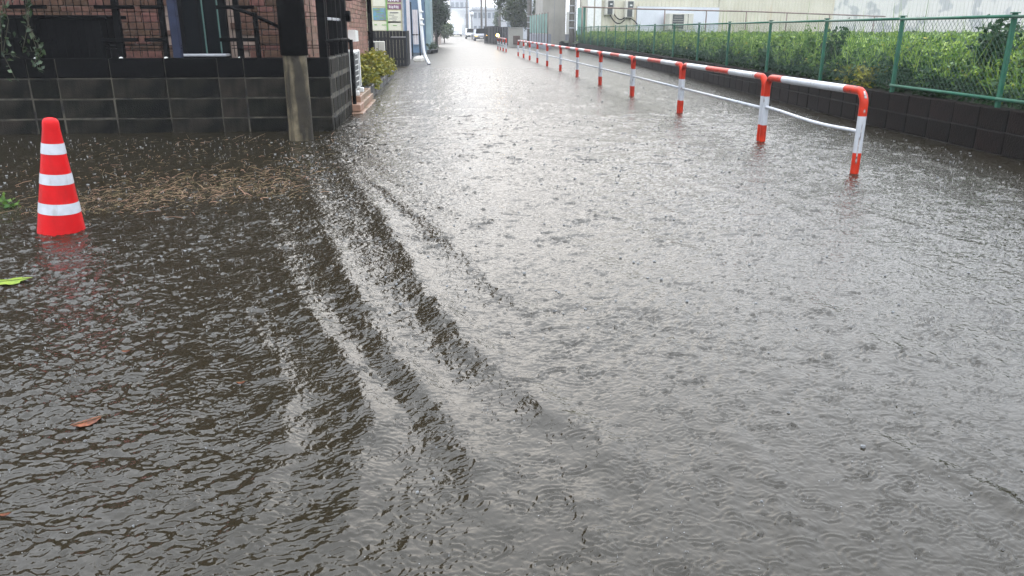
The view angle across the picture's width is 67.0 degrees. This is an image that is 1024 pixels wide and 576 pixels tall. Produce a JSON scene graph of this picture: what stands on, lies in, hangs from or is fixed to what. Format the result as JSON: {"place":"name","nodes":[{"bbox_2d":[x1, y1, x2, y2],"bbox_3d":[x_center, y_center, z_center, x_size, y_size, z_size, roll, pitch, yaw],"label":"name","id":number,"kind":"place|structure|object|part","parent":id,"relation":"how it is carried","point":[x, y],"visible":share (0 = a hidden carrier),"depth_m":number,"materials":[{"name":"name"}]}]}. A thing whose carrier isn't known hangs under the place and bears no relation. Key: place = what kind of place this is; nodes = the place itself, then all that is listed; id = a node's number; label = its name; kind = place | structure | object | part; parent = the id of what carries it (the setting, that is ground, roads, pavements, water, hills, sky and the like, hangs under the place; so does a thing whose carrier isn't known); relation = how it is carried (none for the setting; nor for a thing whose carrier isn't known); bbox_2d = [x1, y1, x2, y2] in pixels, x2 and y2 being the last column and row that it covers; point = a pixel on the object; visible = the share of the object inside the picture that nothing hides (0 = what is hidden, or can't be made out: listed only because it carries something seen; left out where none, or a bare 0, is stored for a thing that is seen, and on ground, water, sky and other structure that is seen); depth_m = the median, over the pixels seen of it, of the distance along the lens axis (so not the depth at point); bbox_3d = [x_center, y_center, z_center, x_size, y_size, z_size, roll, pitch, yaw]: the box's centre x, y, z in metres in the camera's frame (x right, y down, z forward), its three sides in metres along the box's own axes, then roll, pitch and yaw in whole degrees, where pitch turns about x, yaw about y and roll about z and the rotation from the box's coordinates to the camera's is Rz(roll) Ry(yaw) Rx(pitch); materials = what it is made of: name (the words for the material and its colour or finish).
{"place":"outdoors","nodes":[
{"label":"outdoors","id":0,"kind":"place"},
{"bbox_2d":[0,32,1023,575],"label":"flood water","id":1,"kind":"structure","parent":0,"point":[298,470],"depth_m":3.23,"materials":[{"name":"liquid"}]},
{"bbox_2d":[0,510,14,515],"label":"floating leaf","id":2,"kind":"object","parent":1,"relation":"on","point":[5,513],"visible":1,"depth_m":2.09,"materials":[{"name":"orange plant"}]},
{"bbox_2d":[0,192,20,208],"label":"weed tuft","id":3,"kind":"object","parent":1,"relation":"in","point":[5,204],"visible":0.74,"depth_m":5.67,"materials":[{"name":"green plant"}]},
{"bbox_2d":[0,277,34,284],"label":"floating leaf","id":4,"kind":"object","parent":1,"relation":"on","point":[12,281],"visible":1,"depth_m":4.02,"materials":[{"name":"plant"}]},
{"bbox_2d":[37,117,85,235],"bbox_3d":[-2.931,-0.643,4.985,0.420,0.899,0.420,3,19,-6],"label":"traffic cone","id":5,"kind":"object","parent":1,"relation":"on","point":[59,210],"visible":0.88,"depth_m":4.91,"materials":[{"name":"red plastic"}]},
{"bbox_2d":[70,414,107,426],"bbox_3d":[-1.409,0.444,2.579,0.116,0.009,0.050,-16,25,-40],"label":"floating leaf","id":6,"kind":"object","parent":1,"relation":"on","point":[89,422],"visible":1,"depth_m":2.57,"materials":[{"name":"orange plant"}]},
{"bbox_2d":[0,132,354,223],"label":"floating straw","id":7,"kind":"object","parent":1,"relation":"on","point":[218,194],"visible":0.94,"depth_m":6.34,"materials":[{"name":"brown plant"}]},
{"bbox_2d":[368,41,384,53],"bbox_3d":[-4.587,-7.742,25.305,0.850,0.630,0.400,-2,19,-5],"label":"air conditioner","id":8,"kind":"object","parent":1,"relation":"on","point":[380,45],"visible":0.15,"depth_m":25.13,"materials":[{"name":"beige paint"}]},
{"bbox_2d":[366,0,403,62],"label":"signboard","id":9,"kind":"object","parent":1,"relation":"on","point":[387,15],"visible":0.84,"depth_m":29.42,"materials":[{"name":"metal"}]},
{"bbox_2d":[410,2,420,55],"bbox_3d":[-4.704,-12.466,37.742,0.435,2.800,0.069,-2,19,-5],"label":"banner","id":10,"kind":"object","parent":1,"relation":"on","point":[414,15],"visible":0.77,"depth_m":37.67,"materials":[{"name":"white fabric"}]},
{"bbox_2d":[413,55,424,61],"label":"verge stones","id":11,"kind":"object","parent":1,"relation":"on","point":[419,58],"visible":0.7,"depth_m":31.60,"materials":[{"name":"white stone"}]},
{"bbox_2d":[418,0,430,64],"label":"bent white pole","id":12,"kind":"object","parent":1,"relation":"on","point":[421,19],"visible":0.99,"depth_m":28.37,"materials":[{"name":"plastic"}]},
{"bbox_2d":[446,9,464,34],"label":"shop lights","id":13,"kind":"object","parent":1,"relation":"on","point":[457,14],"visible":0.32,"depth_m":174.49},
{"bbox_2d":[450,20,461,35],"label":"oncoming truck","id":14,"kind":"object","parent":1,"relation":"on","point":[457,26],"visible":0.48,"depth_m":142.12,"materials":[{"name":"white paint"}]},
{"bbox_2d":[465,28,476,38],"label":"oncoming car","id":15,"kind":"object","parent":1,"relation":"on","point":[468,32],"visible":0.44,"depth_m":106.38,"materials":[{"name":"silver metal"}]},
{"bbox_2d":[473,29,485,40],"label":"parked car","id":16,"kind":"object","parent":1,"relation":"on","point":[478,33],"visible":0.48,"depth_m":87.52,"materials":[{"name":"white metal"}]},
{"bbox_2d":[503,38,506,51],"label":"guard rail","id":17,"kind":"object","parent":1,"relation":"on","point":[505,44],"visible":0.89,"depth_m":44.40,"materials":[{"name":"white metal"}]},
{"bbox_2d":[0,73,1023,575],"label":"rain splashes","id":18,"kind":"object","parent":1,"relation":"on","point":[500,219],"visible":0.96,"depth_m":5.87,"materials":[{"name":"liquid"}]},
{"bbox_2d":[517,40,522,55],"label":"guard rail","id":19,"kind":"object","parent":1,"relation":"on","point":[518,41],"visible":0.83,"depth_m":37.89,"materials":[{"name":"white metal"}]},
{"bbox_2d":[523,41,529,57],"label":"guard rail","id":20,"kind":"object","parent":1,"relation":"on","point":[524,42],"visible":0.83,"depth_m":35.31,"materials":[{"name":"white metal"}]},
{"bbox_2d":[529,41,536,60],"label":"guard rail","id":21,"kind":"object","parent":1,"relation":"on","point":[530,42],"visible":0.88,"depth_m":32.58,"materials":[{"name":"white metal"}]},
{"bbox_2d":[536,43,546,62],"bbox_3d":[1.126,-8.594,28.979,0.074,1.115,2.994,-2,19,-5],"label":"guard rail","id":22,"kind":"object","parent":1,"relation":"on","point":[538,44],"visible":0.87,"depth_m":29.84,"materials":[{"name":"white metal"}]},
{"bbox_2d":[546,44,559,65],"bbox_3d":[1.395,-7.606,26.027,0.074,1.115,3.244,-2,19,-5],"label":"guard rail","id":23,"kind":"object","parent":1,"relation":"on","point":[547,48],"visible":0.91,"depth_m":26.68,"materials":[{"name":"white metal"}]},
{"bbox_2d":[559,46,577,75],"bbox_3d":[1.672,-6.587,22.980,0.074,1.115,3.194,-2,19,-5],"label":"guard rail","id":24,"kind":"object","parent":1,"relation":"on","point":[561,58],"visible":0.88,"depth_m":23.87,"materials":[{"name":"white metal"}]},
{"bbox_2d":[599,51,633,95],"bbox_3d":[2.234,-4.522,16.805,0.074,1.115,3.264,-2,19,-5],"label":"guard rail","id":25,"kind":"object","parent":1,"relation":"on","point":[602,53],"visible":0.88,"depth_m":16.96,"materials":[{"name":"white metal"}]},
{"bbox_2d":[630,56,682,112],"bbox_3d":[2.515,-3.490,13.720,0.074,1.115,3.254,-2,19,-5],"label":"guard rail","id":26,"kind":"object","parent":1,"relation":"on","point":[662,61],"visible":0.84,"depth_m":13.61,"materials":[{"name":"white metal"}]},
{"bbox_2d":[678,63,766,140],"bbox_3d":[2.797,-2.455,10.626,0.074,1.115,3.284,-2,19,-5],"label":"guard rail","id":27,"kind":"object","parent":1,"relation":"on","point":[762,77],"visible":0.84,"depth_m":10.20,"materials":[{"name":"white metal"}]},
{"bbox_2d":[759,75,867,173],"bbox_3d":[3.034,-1.582,8.017,0.074,1.115,2.225,-2,19,-5],"label":"guard rail","id":28,"kind":"object","parent":1,"relation":"on","point":[862,94],"visible":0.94,"depth_m":7.40,"materials":[{"name":"white metal"}]},
{"bbox_2d":[445,0,579,31],"label":"sky","id":29,"kind":"structure","parent":0,"point":[472,3],"materials":[{"name":"white"}]},
{"bbox_2d":[559,0,1023,109],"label":"field","id":30,"kind":"structure","parent":0,"point":[563,43],"depth_m":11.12,"materials":[{"name":"green plant"}]},
{"bbox_2d":[577,8,585,33],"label":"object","id":31,"kind":"object","parent":30,"relation":"on","point":[579,13],"visible":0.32,"depth_m":47.34,"materials":[{"name":"green paint"}]},
{"bbox_2d":[581,6,885,33],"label":"pipe railing","id":32,"kind":"object","parent":30,"relation":"on","point":[722,11],"visible":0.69,"depth_m":50.29,"materials":[{"name":"white metal"}]},
{"bbox_2d":[717,41,750,63],"bbox_3d":[5.184,-5.491,18.295,0.719,0.696,0.665,-11,22,-31],"label":"dark shrub","id":33,"kind":"object","parent":30,"relation":"on","point":[719,61],"visible":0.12,"depth_m":18.26,"materials":[{"name":"green plant"}]},
{"bbox_2d":[754,43,779,70],"bbox_3d":[5.159,-4.550,15.387,0.546,0.727,0.817,-8,20,-22],"label":"dark shrub","id":34,"kind":"object","parent":30,"relation":"on","point":[758,59],"visible":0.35,"depth_m":15.40,"materials":[{"name":"green plant"}]},
{"bbox_2d":[794,25,822,73],"bbox_3d":[5.334,-4.251,13.911,0.500,0.926,0.614,5,19,15],"label":"green shrub","id":35,"kind":"object","parent":30,"relation":"on","point":[810,42],"visible":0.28,"depth_m":13.79,"materials":[{"name":"green plant"}]},
{"bbox_2d":[814,17,850,80],"bbox_3d":[5.202,-3.885,12.611,0.442,1.002,0.579,-6,19,-16],"label":"tall weed","id":36,"kind":"object","parent":30,"relation":"on","point":[834,44],"visible":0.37,"depth_m":12.54,"materials":[{"name":"green plant"}]},
{"bbox_2d":[853,61,887,87],"bbox_3d":[5.130,-3.008,10.998,0.424,0.426,0.351,-2,19,-5],"label":"yellow weed","id":37,"kind":"object","parent":30,"relation":"on","point":[865,81],"visible":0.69,"depth_m":10.99,"materials":[{"name":"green plant"}]},
{"bbox_2d":[885,52,922,91],"bbox_3d":[5.298,-2.892,10.456,0.419,0.584,0.463,-8,20,-22],"label":"dark shrub","id":38,"kind":"object","parent":30,"relation":"on","point":[901,67],"visible":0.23,"depth_m":10.44,"materials":[{"name":"green plant"}]},
{"bbox_2d":[911,47,964,98],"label":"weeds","id":39,"kind":"object","parent":30,"relation":"on","point":[925,93],"visible":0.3,"depth_m":9.55,"materials":[{"name":"green plant"}]},
{"bbox_2d":[961,14,1023,99],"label":"tall weed","id":40,"kind":"object","parent":30,"relation":"on","point":[996,34],"visible":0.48,"depth_m":8.89,"materials":[{"name":"green plant"}]},
{"bbox_2d":[1014,33,1023,83],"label":"broadleaf weed","id":41,"kind":"object","parent":30,"relation":"on","point":[1020,46],"visible":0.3,"depth_m":8.88,"materials":[{"name":"green plant"}]},
{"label":"ground","id":42,"kind":"structure","parent":0,"visible":0},
{"bbox_2d":[0,53,352,133],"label":"block wall","id":43,"kind":"structure","parent":42,"relation":"on","point":[115,95],"depth_m":9.72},
{"bbox_2d":[0,0,45,81],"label":"ivy","id":44,"kind":"object","parent":43,"relation":"attached to","point":[32,35],"visible":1,"depth_m":9.27,"materials":[{"name":"green plant"}]},
{"bbox_2d":[0,0,341,58],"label":"terrace fence","id":45,"kind":"object","parent":43,"relation":"on","point":[115,7],"visible":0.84,"depth_m":9.51,"materials":[{"name":"black metal"}]},
{"bbox_2d":[315,0,349,57],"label":"terrace railing","id":46,"kind":"object","parent":43,"relation":"on","point":[323,30],"visible":0.75,"depth_m":10.35,"materials":[{"name":"black metal"}]},
{"bbox_2d":[276,0,313,141],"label":"utility pole","id":47,"kind":"object","parent":42,"relation":"on","point":[292,33],"visible":0.73,"depth_m":8.87,"materials":[{"name":"concrete"}]},
{"bbox_2d":[352,88,375,113],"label":"tiled plinth","id":48,"kind":"structure","parent":42,"relation":"on","point":[365,100],"depth_m":12.75,"materials":[{"name":"beige tile"}]},
{"bbox_2d":[340,0,356,103],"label":"gate post","id":49,"kind":"object","parent":48,"relation":"on","point":[345,16],"visible":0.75,"depth_m":11.92,"materials":[{"name":"metal"}]},
{"bbox_2d":[349,50,363,95],"bbox_3d":[-2.732,-3.602,12.914,0.400,0.700,1.150,-2,19,-5],"label":"air conditioner","id":50,"kind":"object","parent":48,"relation":"on","point":[358,82],"visible":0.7,"depth_m":12.80,"materials":[{"name":"white plastic"}]},
{"bbox_2d":[364,69,395,95],"bbox_3d":[-3.349,-4.897,18.711,0.607,0.518,8.630,-2,19,-5],"label":"planter","id":51,"kind":"object","parent":42,"relation":"on","point":[372,86],"visible":0.18,"depth_m":17.51,"materials":[{"name":"concrete"}]},
{"bbox_2d":[360,47,396,89],"bbox_3d":[-3.240,-5.100,17.839,0.998,0.896,7.320,-2,19,-5],"label":"hedge","id":52,"kind":"object","parent":51,"relation":"in","point":[376,65],"visible":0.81,"depth_m":15.53,"materials":[{"name":"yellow plant"}]},
{"bbox_2d":[367,31,409,65],"bbox_3d":[-5.229,-8.700,28.539,2.812,1.512,2.369,-2,19,-5],"label":"board fence","id":53,"kind":"object","parent":42,"relation":"on","point":[400,39],"visible":0.36,"depth_m":27.43,"materials":[{"name":"grey metal"}]},
{"bbox_2d":[406,0,411,58],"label":"pale wall","id":54,"kind":"structure","parent":42,"relation":"on","point":[408,14],"depth_m":33.79,"materials":[{"name":"paint"}]},
{"bbox_2d":[403,0,432,52],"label":"clad building","id":55,"kind":"structure","parent":42,"relation":"on","point":[427,13],"depth_m":43.24,"materials":[{"name":"metal"}]},
{"bbox_2d":[426,41,439,53],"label":"verge planter","id":56,"kind":"object","parent":42,"relation":"on","point":[432,46],"visible":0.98,"depth_m":41.87,"materials":[{"name":"green plant"}]},
{"bbox_2d":[432,0,452,45],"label":"roadside tree","id":57,"kind":"object","parent":42,"relation":"on","point":[441,12],"visible":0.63,"depth_m":57.77,"materials":[{"name":"green plant"}]},
{"bbox_2d":[440,23,453,42],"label":"roadside shrub","id":58,"kind":"object","parent":42,"relation":"on","point":[449,31],"visible":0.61,"depth_m":74.92,"materials":[{"name":"green plant"}]},
{"bbox_2d":[449,0,468,27],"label":"building","id":59,"kind":"structure","parent":42,"relation":"on","point":[457,3],"depth_m":215.66,"materials":[{"name":"tile"}]},
{"bbox_2d":[466,0,467,27],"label":"utility pole","id":60,"kind":"object","parent":42,"relation":"on","point":[466,14],"visible":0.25,"depth_m":155.35,"materials":[{"name":"concrete"}]},
{"bbox_2d":[480,0,482,28],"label":"utility pole","id":61,"kind":"object","parent":42,"relation":"on","point":[481,21],"depth_m":105.63,"materials":[{"name":"concrete"}]},
{"bbox_2d":[469,8,497,28],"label":"building","id":62,"kind":"structure","parent":42,"relation":"on","point":[475,23],"depth_m":141.74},
{"bbox_2d":[485,0,486,25],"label":"utility pole","id":63,"kind":"object","parent":42,"relation":"on","point":[485,15],"depth_m":111.35,"materials":[{"name":"concrete"}]},
{"bbox_2d":[492,11,498,25],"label":"distant tree","id":64,"kind":"object","parent":42,"relation":"on","point":[496,21],"visible":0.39,"depth_m":113.42,"materials":[{"name":"green plant"}]},
{"bbox_2d":[484,27,507,44],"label":"dark slat fence","id":65,"kind":"object","parent":42,"relation":"on","point":[491,33],"visible":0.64,"depth_m":68.90,"materials":[{"name":"grey metal"}]},
{"bbox_2d":[499,8,500,32],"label":"utility pole","id":66,"kind":"object","parent":42,"relation":"on","point":[500,20],"visible":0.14,"depth_m":83.29,"materials":[{"name":"concrete"}]},
{"bbox_2d":[492,0,532,30],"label":"garden tree","id":67,"kind":"object","parent":42,"relation":"on","point":[517,17],"visible":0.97,"depth_m":69.20,"materials":[{"name":"green plant"}]},
{"bbox_2d":[508,27,523,46],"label":"gate block","id":68,"kind":"structure","parent":42,"relation":"on","point":[515,34],"depth_m":57.28,"materials":[{"name":"beige concrete"}]},
{"bbox_2d":[498,0,534,38],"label":"building","id":69,"kind":"structure","parent":42,"relation":"on","point":[504,24],"depth_m":104.97,"materials":[{"name":"tile"}]},
{"bbox_2d":[447,7,482,7],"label":"overhead cable","id":70,"kind":"object","parent":69,"relation":"attached to","point":[464,7],"visible":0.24,"depth_m":106.11,"materials":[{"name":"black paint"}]},
{"bbox_2d":[527,0,531,45],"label":"utility pole","id":71,"kind":"object","parent":42,"relation":"on","point":[529,8],"visible":0.54,"depth_m":60.60,"materials":[{"name":"concrete"}]},
{"bbox_2d":[532,0,535,14],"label":"garden shrub","id":72,"kind":"object","parent":42,"relation":"on","point":[533,9],"visible":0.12,"depth_m":68.32,"materials":[{"name":"green plant"}]},
{"bbox_2d":[530,12,550,48],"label":"screen","id":73,"kind":"object","parent":42,"relation":"on","point":[539,23],"visible":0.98,"depth_m":54.62,"materials":[{"name":"metal"}]},
{"bbox_2d":[535,0,568,44],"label":"concrete building","id":74,"kind":"structure","parent":42,"relation":"on","point":[558,15],"depth_m":61.97,"materials":[{"name":"concrete"}]},
{"bbox_2d":[566,11,568,33],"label":"white door","id":75,"kind":"structure","parent":74,"relation":"in","point":[567,13],"depth_m":61.88,"materials":[{"name":"plastic"}]},
{"bbox_2d":[568,0,576,49],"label":"utility pole","id":76,"kind":"object","parent":42,"relation":"on","point":[572,15],"visible":0.95,"depth_m":49.55,"materials":[{"name":"metal"}]},
{"bbox_2d":[576,48,600,84],"bbox_3d":[1.952,-5.560,19.909,0.074,1.115,3.294,-2,19,-5],"label":"guard rail","id":77,"kind":"object","parent":42,"relation":"on","point":[577,57],"visible":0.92,"depth_m":20.39,"materials":[{"name":"white metal"}]},
{"bbox_2d":[577,43,1023,160],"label":"retaining wall","id":78,"kind":"structure","parent":42,"relation":"on","point":[988,129],"depth_m":9.85,"materials":[{"name":"grey concrete"}]},
{"bbox_2d":[578,12,1023,107],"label":"wire fence","id":79,"kind":"object","parent":78,"relation":"on","point":[1013,17],"visible":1,"depth_m":11.20,"materials":[{"name":"green metal"}]},
{"bbox_2d":[580,0,1023,32],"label":"warehouse","id":80,"kind":"structure","parent":42,"relation":"on","point":[624,17],"depth_m":55.62,"materials":[{"name":"beige"}]},
{"bbox_2d":[665,13,693,29],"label":"air conditioner","id":81,"kind":"object","parent":80,"relation":"attached to","point":[678,18],"visible":0.8,"depth_m":50.41,"materials":[{"name":"beige paint"}]},
{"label":"terrace","id":82,"kind":"structure","parent":42,"relation":"on","visible":0},
{"bbox_2d":[0,15,125,57],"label":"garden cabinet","id":83,"kind":"object","parent":82,"relation":"on","point":[74,32],"visible":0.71,"depth_m":9.61,"materials":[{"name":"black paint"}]},
{"bbox_3d":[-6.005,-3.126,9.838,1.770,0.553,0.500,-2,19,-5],"label":"right door","id":84,"kind":"part","parent":83,"relation":"part of","materials":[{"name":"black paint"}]},
{"bbox_2d":[0,0,373,57],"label":"brick house","id":85,"kind":"structure","parent":82,"relation":"on","point":[205,25],"depth_m":11.32,"materials":[{"name":"brick"}]},
{"bbox_2d":[176,0,231,57],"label":"door","id":86,"kind":"structure","parent":85,"relation":"in","point":[202,25],"depth_m":11.30,"materials":[{"name":"black glass"}]}
]}

